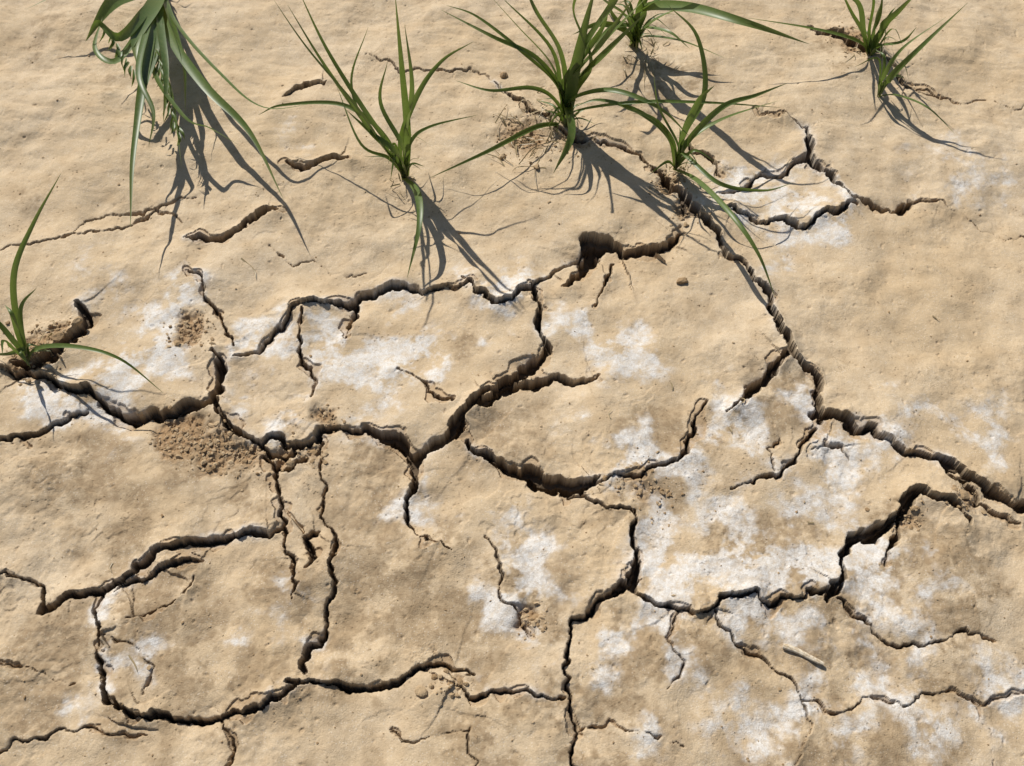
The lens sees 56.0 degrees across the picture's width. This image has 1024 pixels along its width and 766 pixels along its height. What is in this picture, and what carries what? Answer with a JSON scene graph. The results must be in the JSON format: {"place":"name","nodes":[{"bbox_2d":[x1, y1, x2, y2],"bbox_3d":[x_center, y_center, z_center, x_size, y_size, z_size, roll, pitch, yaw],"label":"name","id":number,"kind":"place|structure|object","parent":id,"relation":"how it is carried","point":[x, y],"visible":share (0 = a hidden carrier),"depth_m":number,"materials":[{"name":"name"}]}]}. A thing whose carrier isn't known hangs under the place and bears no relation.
{"place":"outdoors","nodes":[
{"label":"outdoors","id":0,"kind":"place"},
{"bbox_2d":[0,0,1023,765],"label":"dry cracked ground","id":1,"kind":"structure","parent":0,"point":[854,252],"depth_m":1.30,"materials":[{"name":"beige soil"}]},
{"bbox_2d":[0,174,160,390],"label":"grass tuft","id":2,"kind":"object","parent":1,"relation":"on","point":[22,346],"visible":1,"depth_m":1.28,"materials":[{"name":"green plant"}]},
{"bbox_2d":[25,0,306,226],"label":"grass tuft","id":3,"kind":"object","parent":1,"relation":"on","point":[147,30],"visible":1,"depth_m":1.54,"materials":[{"name":"green plant"}]},
{"bbox_2d":[261,0,475,276],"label":"grass tuft","id":4,"kind":"object","parent":1,"relation":"on","point":[398,160],"visible":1,"depth_m":1.40,"materials":[{"name":"green plant"}]},
{"bbox_2d":[11,13,939,672],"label":"dead grass litter","id":5,"kind":"object","parent":1,"relation":"on","point":[533,141],"visible":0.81,"depth_m":1.56,"materials":[{"name":"brown plant"}]},
{"bbox_2d":[0,0,1021,765],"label":"soil crumbs","id":6,"kind":"object","parent":1,"relation":"on","point":[78,320],"visible":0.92,"depth_m":1.26,"materials":[{"name":"brown soil"}]},
{"bbox_2d":[430,0,779,177],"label":"grass tuft","id":7,"kind":"object","parent":1,"relation":"on","point":[570,83],"visible":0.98,"depth_m":1.46,"materials":[{"name":"green plant"}]},
{"bbox_2d":[575,5,790,295],"bbox_3d":[0.337,-0.378,1.418,0.287,0.235,0.413,-38,64,-22],"label":"grass tuft","id":8,"kind":"object","parent":1,"relation":"on","point":[679,156],"visible":1,"depth_m":1.44,"materials":[{"name":"green plant"}]},
{"bbox_2d":[574,0,807,57],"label":"grass tuft","id":9,"kind":"object","parent":1,"relation":"on","point":[634,34],"visible":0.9,"depth_m":1.58,"materials":[{"name":"green plant"}]},
{"bbox_2d":[782,644,823,664],"bbox_3d":[0.335,0.311,1.107,0.048,0.006,0.008,22,60,14],"label":"twig","id":10,"kind":"object","parent":1,"relation":"on","point":[791,648],"visible":1,"depth_m":1.10,"materials":[{"name":"beige wood"}]},
{"bbox_2d":[745,0,915,59],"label":"grass tuft","id":11,"kind":"object","parent":1,"relation":"on","point":[871,45],"visible":0.99,"depth_m":1.61,"materials":[{"name":"green plant"}]},
{"bbox_2d":[857,5,964,125],"bbox_3d":[0.662,-0.515,1.538,0.194,0.183,0.075,36,64,21],"label":"grass tuft","id":12,"kind":"object","parent":1,"relation":"on","point":[893,73],"visible":1,"depth_m":1.55,"materials":[{"name":"green plant"}]}
]}

